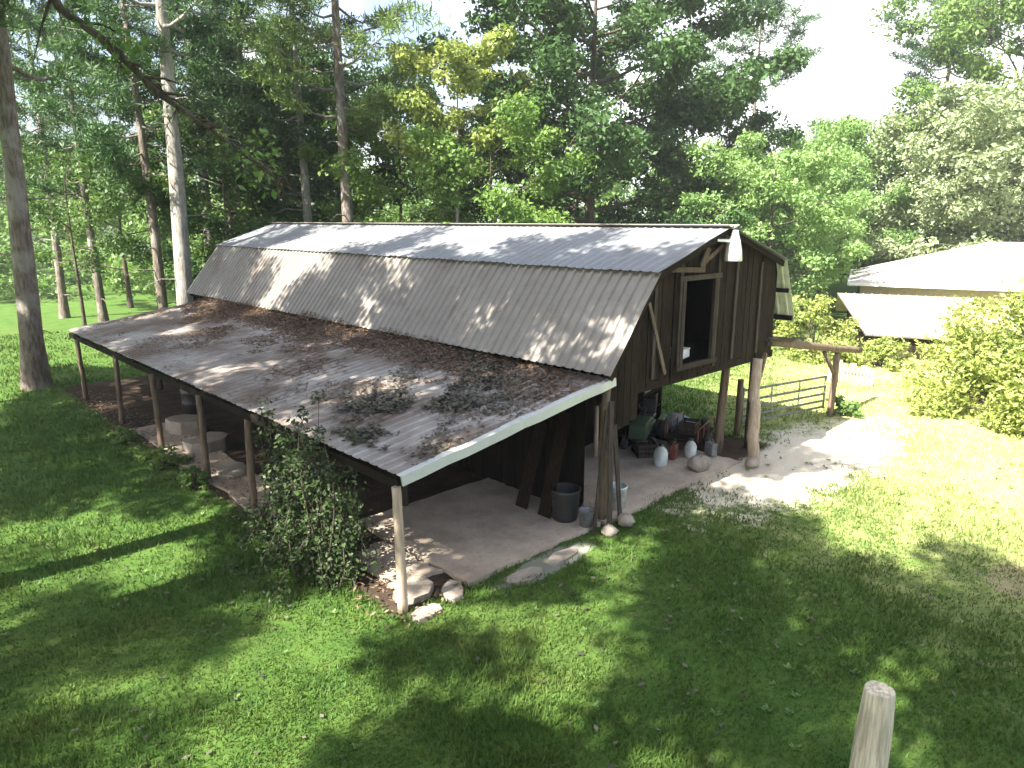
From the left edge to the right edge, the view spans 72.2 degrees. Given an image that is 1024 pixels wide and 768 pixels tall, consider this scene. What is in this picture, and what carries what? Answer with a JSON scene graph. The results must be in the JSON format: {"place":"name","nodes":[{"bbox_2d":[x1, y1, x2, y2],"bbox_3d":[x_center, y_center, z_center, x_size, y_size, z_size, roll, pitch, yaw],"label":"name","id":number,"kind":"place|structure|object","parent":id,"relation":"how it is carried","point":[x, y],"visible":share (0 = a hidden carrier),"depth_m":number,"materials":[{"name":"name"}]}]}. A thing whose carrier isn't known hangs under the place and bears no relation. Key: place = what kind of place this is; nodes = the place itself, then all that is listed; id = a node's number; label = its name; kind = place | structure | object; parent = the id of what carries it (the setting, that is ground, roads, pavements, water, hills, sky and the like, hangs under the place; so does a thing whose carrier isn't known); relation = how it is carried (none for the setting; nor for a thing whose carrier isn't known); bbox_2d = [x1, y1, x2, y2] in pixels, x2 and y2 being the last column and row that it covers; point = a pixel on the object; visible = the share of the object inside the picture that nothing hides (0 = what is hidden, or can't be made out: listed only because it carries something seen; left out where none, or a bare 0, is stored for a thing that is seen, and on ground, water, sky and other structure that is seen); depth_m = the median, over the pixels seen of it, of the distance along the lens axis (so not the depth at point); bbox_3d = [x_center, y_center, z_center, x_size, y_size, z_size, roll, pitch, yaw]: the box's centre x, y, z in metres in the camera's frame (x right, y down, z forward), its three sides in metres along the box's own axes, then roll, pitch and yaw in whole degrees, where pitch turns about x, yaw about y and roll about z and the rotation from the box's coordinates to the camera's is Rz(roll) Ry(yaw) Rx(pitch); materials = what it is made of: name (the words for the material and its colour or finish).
{"place":"outdoors","nodes":[
{"label":"outdoors","id":0,"kind":"place"},
{"bbox_2d":[130,423,737,588],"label":"concrete floor","id":1,"kind":"structure","parent":0,"point":[466,533],"depth_m":13.11,"materials":[{"name":"beige concrete"}]},
{"bbox_2d":[180,382,203,413],"bbox_3d":[-9.373,0.398,20.561,0.600,0.870,0.594,-12,18,-42],"label":"steel drum","id":2,"kind":"object","parent":1,"relation":"on","point":[188,401],"visible":0.39,"depth_m":20.33,"materials":[{"name":"grey metal"}]},
{"bbox_2d":[182,432,230,453],"bbox_3d":[-7.500,1.477,17.264,1.026,0.330,1.138,2,13,17],"label":"broken slab","id":3,"kind":"object","parent":1,"relation":"on","point":[217,441],"depth_m":17.00,"materials":[{"name":"concrete"}]},
{"bbox_2d":[216,461,246,478],"bbox_3d":[-6.219,1.952,15.586,0.658,0.170,1.045,-7,16,-22],"label":"broken slab","id":4,"kind":"object","parent":1,"relation":"on","point":[233,469],"depth_m":15.48,"materials":[{"name":"stone"}]},
{"bbox_2d":[278,441,362,477],"bbox_3d":[-4.369,1.671,15.968,0.840,0.265,2.598,-12,18,-42],"label":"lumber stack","id":5,"kind":"object","parent":1,"relation":"on","point":[337,464],"visible":0.2,"depth_m":15.37,"materials":[{"name":"brown wood"}]},
{"bbox_2d":[515,421,548,508],"bbox_3d":[0.387,1.553,13.587,0.610,1.621,0.305,-12,18,-42],"label":"leaning board","id":6,"kind":"object","parent":1,"relation":"on","point":[532,462],"visible":0.86,"depth_m":13.56,"materials":[{"name":"brown wood"}]},
{"bbox_2d":[538,411,571,518],"bbox_3d":[0.803,1.505,13.133,0.604,1.923,0.308,-12,18,-42],"label":"leaning board","id":7,"kind":"object","parent":1,"relation":"on","point":[557,452],"visible":0.86,"depth_m":13.12,"materials":[{"name":"brown wood"}]},
{"bbox_2d":[550,482,580,522],"bbox_3d":[0.988,2.208,13.010,0.573,0.600,0.573,0,13,1],"label":"garbage can","id":8,"kind":"object","parent":1,"relation":"on","point":[565,497],"visible":1,"depth_m":12.83,"materials":[{"name":"black plastic"}]},
{"bbox_2d":[578,501,594,527],"bbox_3d":[1.350,2.346,12.716,0.320,0.465,0.315,-12,18,-42],"label":"bucket","id":9,"kind":"object","parent":1,"relation":"on","point":[586,514],"visible":1,"depth_m":12.65,"materials":[{"name":"grey metal"}]},
{"bbox_2d":[593,405,598,456],"bbox_3d":[1.964,1.120,16.415,0.114,1.252,0.135,-5,14,-20],"label":"short post","id":10,"kind":"object","parent":1,"relation":"on","point":[596,431],"visible":0.96,"depth_m":16.37,"materials":[{"name":"wood"}]},
{"bbox_2d":[612,481,627,509],"bbox_3d":[2.031,2.168,13.576,0.412,0.450,0.400,-12,18,-42],"label":"bucket","id":11,"kind":"object","parent":1,"relation":"on","point":[623,486],"visible":0.59,"depth_m":13.45,"materials":[{"name":"white plastic"}]},
{"bbox_2d":[632,437,657,457],"bbox_3d":[3.138,1.505,16.653,0.454,0.337,0.592,-1,13,-5],"label":"wooden crate","id":12,"kind":"object","parent":1,"relation":"on","point":[641,450],"visible":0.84,"depth_m":16.40,"materials":[{"name":"brown wood"}]},
{"bbox_2d":[620,399,669,449],"bbox_3d":[3.309,0.997,17.587,1.060,1.057,1.845,5,14,21],"label":"garden tractor","id":13,"kind":"object","parent":1,"relation":"on","point":[641,426],"visible":0.75,"depth_m":17.31,"materials":[{"name":"green paint"}]},
{"bbox_2d":[653,443,667,466],"bbox_3d":[3.371,1.598,15.908,0.322,0.500,0.314,-12,18,-42],"label":"plastic jug","id":14,"kind":"object","parent":1,"relation":"on","point":[660,457],"visible":1,"depth_m":15.80,"materials":[{"name":"white plastic"}]},
{"bbox_2d":[669,439,677,459],"bbox_3d":[3.776,1.520,16.372,0.160,0.420,0.337,6,14,23],"label":"fuel can","id":15,"kind":"object","parent":1,"relation":"on","point":[673,451],"visible":1,"depth_m":16.25,"materials":[{"name":"red paint"}]},
{"bbox_2d":[684,438,696,457],"bbox_3d":[4.196,1.496,16.485,0.280,0.435,0.273,-12,18,-42],"label":"plastic jug","id":16,"kind":"object","parent":1,"relation":"on","point":[690,450],"visible":0.94,"depth_m":16.39,"materials":[{"name":"white plastic"}]},
{"bbox_2d":[687,454,710,471],"bbox_3d":[4.189,1.773,15.712,0.648,0.436,0.435,-12,18,-42],"label":"stone","id":17,"kind":"object","parent":1,"relation":"on","point":[699,463],"visible":0.95,"depth_m":15.52,"materials":[{"name":"beige stone"}]},
{"bbox_2d":[704,436,717,456],"bbox_3d":[4.685,1.476,16.561,0.160,0.420,0.337,-5,14,-22],"label":"fuel can","id":18,"kind":"object","parent":1,"relation":"on","point":[710,448],"visible":1,"depth_m":16.46,"materials":[{"name":"grey metal"}]},
{"bbox_2d":[0,243,1023,767],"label":"lawn","id":19,"kind":"structure","parent":0,"point":[816,445],"depth_m":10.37,"materials":[{"name":"green plant"}]},
{"bbox_2d":[0,0,107,390],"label":"pine tree","id":20,"kind":"object","parent":19,"relation":"on","point":[35,373],"visible":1,"depth_m":22.33,"materials":[{"name":"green plant"}]},
{"bbox_2d":[0,0,123,318],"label":"pine tree","id":21,"kind":"object","parent":19,"relation":"on","point":[63,309],"visible":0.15,"depth_m":38.66,"materials":[{"name":"green plant"}]},
{"bbox_2d":[0,128,142,338],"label":"broadleaf tree","id":22,"kind":"object","parent":19,"relation":"on","point":[79,174],"visible":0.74,"depth_m":31.58,"materials":[{"name":"green plant"}]},
{"bbox_2d":[0,0,158,322],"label":"pine tree","id":23,"kind":"object","parent":19,"relation":"on","point":[50,189],"visible":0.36,"depth_m":33.64,"materials":[{"name":"green plant"}]},
{"bbox_2d":[26,129,199,307],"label":"broadleaf tree","id":24,"kind":"object","parent":19,"relation":"on","point":[44,227],"visible":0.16,"depth_m":44.06,"materials":[{"name":"green plant"}]},
{"bbox_2d":[106,425,142,444],"bbox_3d":[-9.889,1.283,17.911,0.806,0.469,0.844,-12,18,-42],"label":"weed clump","id":25,"kind":"object","parent":19,"relation":"on","point":[128,436],"visible":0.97,"depth_m":17.86,"materials":[{"name":"green plant"}]},
{"bbox_2d":[11,0,247,308],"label":"pine tree","id":26,"kind":"object","parent":19,"relation":"on","point":[113,155],"visible":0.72,"depth_m":29.25,"materials":[{"name":"green plant"}]},
{"bbox_2d":[32,0,269,304],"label":"pine tree","id":27,"kind":"object","parent":19,"relation":"on","point":[181,248],"visible":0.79,"depth_m":28.61,"materials":[{"name":"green plant"}]},
{"bbox_2d":[133,444,193,471],"bbox_3d":[-7.942,1.669,16.095,0.952,0.541,1.089,8,16,32],"label":"weed clump","id":28,"kind":"object","parent":19,"relation":"on","point":[158,455],"visible":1,"depth_m":15.97,"materials":[{"name":"green plant"}]},
{"bbox_2d":[28,0,301,206],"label":"branching tree","id":29,"kind":"object","parent":19,"relation":"on","point":[110,46],"visible":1,"depth_m":11.59,"materials":[{"name":"green plant"}]},
{"bbox_2d":[105,0,248,253],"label":"pine tree","id":30,"kind":"object","parent":19,"relation":"on","point":[138,15],"visible":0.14,"depth_m":36.64,"materials":[{"name":"green plant"}]},
{"bbox_2d":[165,414,206,435],"bbox_3d":[-8.663,1.111,18.649,1.184,0.410,0.856,8,14,34],"label":"broken slab","id":31,"kind":"object","parent":19,"relation":"on","point":[184,424],"depth_m":18.30,"materials":[{"name":"concrete"}]},
{"bbox_2d":[176,465,209,490],"bbox_3d":[-6.660,1.965,14.719,0.662,0.588,0.654,-12,18,-42],"label":"weed clump","id":32,"kind":"object","parent":19,"relation":"on","point":[188,480],"visible":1,"depth_m":14.71,"materials":[{"name":"green plant"}]},
{"bbox_2d":[75,33,332,280],"bbox_3d":[-14.806,-10.083,36.031,11.928,14.351,11.601,-3,14,-14],"label":"broadleaf tree","id":33,"kind":"object","parent":19,"relation":"on","point":[162,202],"visible":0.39,"depth_m":33.77,"materials":[{"name":"green plant"}]},
{"bbox_2d":[142,99,286,267],"bbox_3d":[-13.420,-7.401,32.695,6.344,10.642,8.088,-8,15,-30],"label":"broadleaf tree","id":34,"kind":"object","parent":19,"relation":"on","point":[203,246],"visible":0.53,"depth_m":31.07,"materials":[{"name":"green plant"}]},
{"bbox_2d":[151,0,323,164],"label":"pine tree","id":35,"kind":"object","parent":19,"relation":"on","point":[258,16],"visible":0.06,"depth_m":43.10,"materials":[{"name":"green plant"}]},
{"bbox_2d":[63,389,463,628],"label":"ground litter","id":36,"kind":"object","parent":19,"relation":"on","point":[360,574],"visible":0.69,"depth_m":14.45,"materials":[{"name":"brown plant"}]},
{"bbox_2d":[180,11,377,243],"bbox_3d":[-12.920,-11.955,40.541,12.890,15.945,13.253,5,14,21],"label":"broadleaf tree","id":37,"kind":"object","parent":19,"relation":"on","point":[322,138],"visible":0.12,"depth_m":35.96,"materials":[{"name":"green plant"}]},
{"bbox_2d":[193,0,401,221],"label":"pine tree","id":38,"kind":"object","parent":19,"relation":"on","point":[307,96],"visible":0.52,"depth_m":33.48,"materials":[{"name":"green plant"}]},
{"bbox_2d":[224,389,382,624],"bbox_3d":[-3.539,1.595,11.248,2.200,2.868,3.289,-8,15,-32],"label":"vine bush","id":39,"kind":"object","parent":19,"relation":"on","point":[308,529],"visible":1,"depth_m":10.90,"materials":[{"name":"green plant"}]},
{"bbox_2d":[197,18,446,223],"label":"broadleaf tree","id":40,"kind":"object","parent":19,"relation":"on","point":[326,63],"visible":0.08,"depth_m":40.74,"materials":[{"name":"green plant"}]},
{"bbox_2d":[210,0,450,222],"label":"pine tree","id":41,"kind":"object","parent":19,"relation":"on","point":[386,21],"visible":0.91,"depth_m":30.17,"materials":[{"name":"green plant"}]},
{"bbox_2d":[289,80,483,222],"bbox_3d":[-6.062,-8.641,35.634,9.729,11.721,10.868,-11,17,-40],"label":"broadleaf tree","id":42,"kind":"object","parent":19,"relation":"on","point":[369,198],"visible":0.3,"depth_m":33.16,"materials":[{"name":"green plant"}]},
{"bbox_2d":[393,578,433,603],"bbox_3d":[-1.471,3.138,10.595,0.558,0.130,0.745,9,15,28],"label":"broken slab","id":43,"kind":"object","parent":19,"relation":"on","point":[420,588],"depth_m":10.54,"materials":[{"name":"concrete"}]},
{"bbox_2d":[410,603,442,623],"bbox_3d":[-1.227,3.283,10.064,0.310,0.090,0.530,10,14,39],"label":"broken slab","id":44,"kind":"object","parent":19,"relation":"on","point":[421,611],"depth_m":9.99,"materials":[{"name":"concrete"}]},
{"bbox_2d":[441,579,462,602],"bbox_3d":[-0.908,3.141,10.624,0.356,0.110,0.605,-2,13,-11],"label":"broken slab","id":45,"kind":"object","parent":19,"relation":"on","point":[448,587],"depth_m":10.52,"materials":[{"name":"stone"}]},
{"bbox_2d":[371,23,546,222],"bbox_3d":[-2.584,-8.783,32.156,6.925,13.578,6.441,-12,18,-42],"label":"broadleaf tree","id":46,"kind":"object","parent":19,"relation":"on","point":[426,103],"visible":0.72,"depth_m":30.05,"materials":[{"name":"green plant"}]},
{"bbox_2d":[67,222,862,613],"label":"barn","id":47,"kind":"structure","parent":19,"relation":"on","point":[627,312],"depth_m":15.18,"materials":[{"name":"metal"}]},
{"bbox_2d":[80,294,606,453],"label":"leaf litter","id":48,"kind":"object","parent":47,"relation":"on","point":[288,319],"visible":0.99,"depth_m":16.30,"materials":[{"name":"brown plant"}]},
{"bbox_2d":[323,350,562,464],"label":"twig litter","id":49,"kind":"object","parent":47,"relation":"on","point":[381,407],"visible":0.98,"depth_m":12.29,"materials":[{"name":"brown plant"}]},
{"bbox_2d":[670,347,689,358],"bbox_3d":[3.503,-0.658,14.870,0.370,0.195,0.520,9,16,34],"label":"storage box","id":50,"kind":"object","parent":47,"relation":"on","point":[686,350],"visible":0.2,"depth_m":14.82,"materials":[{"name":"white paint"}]},
{"bbox_2d":[718,230,741,261],"bbox_3d":[4.254,-2.806,14.252,0.917,0.620,0.402,-4,14,-16],"label":"barn lamp","id":51,"kind":"object","parent":47,"relation":"attached to","point":[733,252],"visible":0.98,"depth_m":14.20,"materials":[{"name":"white metal"}]},
{"bbox_2d":[395,89,599,223],"bbox_3d":[-0.613,-7.017,30.969,8.864,10.679,9.902,-4,14,-16],"label":"broadleaf tree","id":52,"kind":"object","parent":19,"relation":"on","point":[443,147],"visible":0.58,"depth_m":29.38,"materials":[{"name":"green plant"}]},
{"bbox_2d":[0,120,1023,300],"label":"wood","id":53,"kind":"object","parent":19,"relation":"on","point":[128,224],"visible":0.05,"depth_m":59.70,"materials":[{"name":"green plant"}]},
{"bbox_2d":[0,403,1023,767],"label":"lawn weeds","id":54,"kind":"object","parent":19,"relation":"on","point":[766,707],"visible":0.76,"depth_m":9.90,"materials":[{"name":"green plant"}]},
{"bbox_2d":[10,369,1022,767],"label":"fallen leaves","id":55,"kind":"object","parent":19,"relation":"on","point":[578,653],"visible":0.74,"depth_m":9.65,"materials":[{"name":"brown plant"}]},
{"bbox_2d":[506,567,542,584],"bbox_3d":[0.208,3.045,11.101,0.758,0.080,0.349,-12,19,-37],"label":"broken slab","id":56,"kind":"object","parent":19,"relation":"on","point":[516,577],"depth_m":11.06,"materials":[{"name":"stone"}]},
{"bbox_2d":[548,548,577,565],"bbox_3d":[0.840,2.888,11.774,0.308,0.080,0.764,12,16,39],"label":"broken slab","id":57,"kind":"object","parent":19,"relation":"on","point":[556,558],"depth_m":11.70,"materials":[{"name":"concrete"}]},
{"bbox_2d":[592,410,608,532],"bbox_3d":[1.587,1.581,12.598,0.049,2.231,0.470,9,16,33],"label":"leaning plank","id":58,"kind":"object","parent":19,"relation":"on","point":[600,473],"visible":1,"depth_m":12.58,"materials":[{"name":"brown wood"}]},
{"bbox_2d":[601,524,618,537],"bbox_3d":[1.758,2.647,12.626,0.323,0.228,0.414,2,13,10],"label":"stone","id":59,"kind":"object","parent":19,"relation":"on","point":[609,530],"visible":0.99,"depth_m":12.51,"materials":[{"name":"beige stone"}]},
{"bbox_2d":[607,401,613,524],"bbox_3d":[1.773,1.493,12.646,0.107,2.374,0.423,0,13,1],"label":"leaning plank","id":60,"kind":"object","parent":19,"relation":"on","point":[610,462],"visible":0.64,"depth_m":12.62,"materials":[{"name":"brown wood"}]},
{"bbox_2d":[411,0,810,232],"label":"broadleaf tree","id":61,"kind":"object","parent":19,"relation":"on","point":[554,56],"visible":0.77,"depth_m":32.96,"materials":[{"name":"green plant"}]},
{"bbox_2d":[613,424,621,515],"bbox_3d":[1.937,1.665,12.894,0.252,1.911,0.103,2,13,10],"label":"leaning plank","id":62,"kind":"object","parent":19,"relation":"on","point":[617,480],"visible":0.71,"depth_m":12.86,"materials":[{"name":"brown wood"}]},
{"bbox_2d":[618,435,631,446],"bbox_3d":[2.659,1.452,17.522,0.660,0.180,0.660,-12,18,-42],"label":"tyre","id":63,"kind":"object","parent":19,"relation":"on","point":[629,442],"visible":0.19,"depth_m":17.36,"materials":[{"name":"rubber"}]},
{"bbox_2d":[616,513,635,526],"bbox_3d":[2.097,2.520,12.993,0.386,0.288,0.333,6,14,24],"label":"stone","id":64,"kind":"object","parent":19,"relation":"on","point":[625,520],"visible":0.96,"depth_m":12.87,"materials":[{"name":"grey stone"}]},
{"bbox_2d":[637,387,661,421],"bbox_3d":[3.607,0.631,18.837,0.350,1.200,1.250,9,16,33],"label":"shelf rack","id":65,"kind":"object","parent":19,"relation":"on","point":[642,395],"visible":0.19,"depth_m":19.05,"materials":[{"name":"brown wood"}]},
{"bbox_2d":[647,392,657,402],"bbox_3d":[3.831,0.386,19.120,0.260,0.285,0.212,7,15,28],"label":"storage box","id":66,"kind":"object","parent":65,"relation":"on","point":[653,396],"visible":0.52,"depth_m":19.03,"materials":[{"name":"black plastic"}]},
{"bbox_2d":[664,411,714,449],"bbox_3d":[4.529,1.180,17.552,1.020,0.716,1.971,8,15,30],"label":"utility cart","id":67,"kind":"object","parent":19,"relation":"on","point":[697,437],"visible":0.64,"depth_m":17.04,"materials":[{"name":"red paint"}]},
{"bbox_2d":[649,412,694,435],"bbox_3d":[4.307,1.029,18.553,1.269,0.529,0.929,-12,18,-42],"label":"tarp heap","id":68,"kind":"object","parent":67,"relation":"in","point":[654,430],"visible":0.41,"depth_m":18.35,"materials":[{"name":"plastic"}]},
{"bbox_2d":[701,417,711,438],"bbox_3d":[4.928,1.167,17.774,0.180,0.640,0.640,-11,9,20],"label":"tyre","id":69,"kind":"object","parent":19,"relation":"on","point":[704,420],"visible":0.34,"depth_m":17.58,"materials":[{"name":"rubber"}]},
{"bbox_2d":[595,49,818,261],"bbox_3d":[10.392,-11.613,40.826,12.246,15.148,12.590,-1,13,-5],"label":"broadleaf tree","id":70,"kind":"object","parent":19,"relation":"on","point":[755,122],"visible":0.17,"depth_m":39.06,"materials":[{"name":"green plant"}]},
{"bbox_2d":[734,379,743,435],"bbox_3d":[5.894,0.640,18.248,0.155,1.550,0.155,-12,18,-42],"label":"gate post","id":71,"kind":"object","parent":19,"relation":"on","point":[738,410],"visible":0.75,"depth_m":18.19,"materials":[{"name":"brown wood"}]},
{"bbox_2d":[741,373,827,425],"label":"farm gate","id":72,"kind":"structure","parent":71,"relation":"attached to","point":[788,400],"depth_m":19.20,"materials":[{"name":"metal"}]},
{"bbox_2d":[745,457,760,467],"bbox_3d":[5.503,1.812,16.071,0.336,0.277,0.431,10,16,36],"label":"stone","id":73,"kind":"object","parent":19,"relation":"on","point":[752,462],"visible":0.98,"depth_m":15.94,"materials":[{"name":"beige stone"}]},
{"bbox_2d":[699,0,828,190],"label":"pine tree","id":74,"kind":"object","parent":19,"relation":"on","point":[779,5],"visible":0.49,"depth_m":45.49,"materials":[{"name":"green plant"}]},
{"bbox_2d":[673,113,871,325],"bbox_3d":[12.913,-7.506,33.698,10.638,10.391,8.987,-1,13,-3],"label":"broadleaf tree","id":75,"kind":"object","parent":19,"relation":"on","point":[752,168],"visible":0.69,"depth_m":32.12,"materials":[{"name":"green plant"}]},
{"bbox_2d":[726,122,881,294],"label":"broadleaf tree","id":76,"kind":"object","parent":19,"relation":"on","point":[847,164],"visible":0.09,"depth_m":43.40,"materials":[{"name":"green plant"}]},
{"bbox_2d":[773,292,862,364],"bbox_3d":[12.616,-2.403,28.673,3.884,2.751,3.760,1,13,5],"label":"shrub","id":77,"kind":"object","parent":19,"relation":"on","point":[802,318],"visible":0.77,"depth_m":28.50,"materials":[{"name":"green plant"}]},
{"bbox_2d":[767,115,914,292],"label":"broadleaf tree","id":78,"kind":"object","parent":19,"relation":"on","point":[859,171],"visible":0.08,"depth_m":49.25,"materials":[{"name":"green plant"}]},
{"bbox_2d":[825,394,865,418],"bbox_3d":[9.594,0.628,20.261,0.999,0.673,0.935,4,14,15],"label":"weed clump","id":79,"kind":"object","parent":19,"relation":"on","point":[848,407],"visible":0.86,"depth_m":20.02,"materials":[{"name":"green plant"}]},
{"bbox_2d":[828,360,873,386],"bbox_3d":[11.650,-0.390,24.145,1.453,0.778,0.113,11,17,40],"label":"board fence","id":80,"kind":"object","parent":19,"relation":"on","point":[858,374],"visible":0.84,"depth_m":24.05,"materials":[{"name":"white wood"}]},
{"bbox_2d":[786,113,953,293],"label":"broadleaf tree","id":81,"kind":"object","parent":19,"relation":"on","point":[893,200],"visible":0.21,"depth_m":47.44,"materials":[{"name":"green plant"}]},
{"bbox_2d":[849,680,895,767],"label":"fence post","id":82,"kind":"object","parent":19,"relation":"on","point":[871,745],"visible":1,"depth_m":5.20,"materials":[{"name":"beige wood"}]},
{"bbox_2d":[841,335,917,370],"bbox_3d":[14.009,-1.211,26.723,2.206,1.314,2.494,-12,18,-42],"label":"shrub","id":83,"kind":"object","parent":19,"relation":"on","point":[874,350],"visible":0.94,"depth_m":26.60,"materials":[{"name":"green plant"}]},
{"bbox_2d":[836,292,978,360],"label":"outbuilding","id":84,"kind":"structure","parent":19,"relation":"on","point":[907,318],"depth_m":29.37,"materials":[{"name":"metal"}]},
{"bbox_2d":[888,337,908,358],"bbox_3d":[15.619,-1.474,28.510,0.800,0.850,0.050,6,14,24],"label":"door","id":85,"kind":"structure","parent":84,"relation":"in","point":[899,339],"depth_m":28.42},
{"bbox_2d":[814,80,1023,263],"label":"broadleaf tree","id":86,"kind":"object","parent":19,"relation":"on","point":[978,194],"visible":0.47,"depth_m":44.71,"materials":[{"name":"green plant"}]},
{"bbox_2d":[866,0,1023,239],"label":"broadleaf tree","id":87,"kind":"object","parent":19,"relation":"on","point":[962,32],"visible":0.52,"depth_m":46.10,"materials":[{"name":"green plant"}]},
{"bbox_2d":[877,0,1019,249],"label":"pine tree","id":88,"kind":"object","parent":19,"relation":"on","point":[912,44],"visible":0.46,"depth_m":49.21,"materials":[{"name":"green plant"}]},
{"bbox_2d":[878,64,1023,255],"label":"broadleaf tree","id":89,"kind":"object","parent":19,"relation":"on","point":[936,191],"visible":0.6,"depth_m":42.07,"materials":[{"name":"green plant"}]},
{"bbox_2d":[891,275,1023,441],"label":"shrub","id":90,"kind":"object","parent":19,"relation":"on","point":[993,346],"visible":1,"depth_m":19.88,"materials":[{"name":"green plant"}]},
{"bbox_2d":[0,0,1023,242],"label":"sky","id":91,"kind":"structure","parent":0,"point":[854,76],"materials":[{"name":"white"}]},
{"bbox_2d":[678,417,699,435],"bbox_3d":[4.353,1.045,17.248,0.395,0.293,0.515,7,15,28],"label":"wooden crate","id":92,"kind":"object","parent":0,"point":[691,428],"visible":0.99,"depth_m":17.09,"materials":[{"name":"wood"}]},
{"bbox_2d":[847,242,1023,334],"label":"house","id":93,"kind":"structure","parent":0,"point":[983,270],"depth_m":35.77,"materials":[{"name":"grey metal"}]},
{"bbox_2d":[1008,293,1023,319],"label":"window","id":94,"kind":"structure","parent":93,"relation":"in","point":[1011,293],"depth_m":33.74,"materials":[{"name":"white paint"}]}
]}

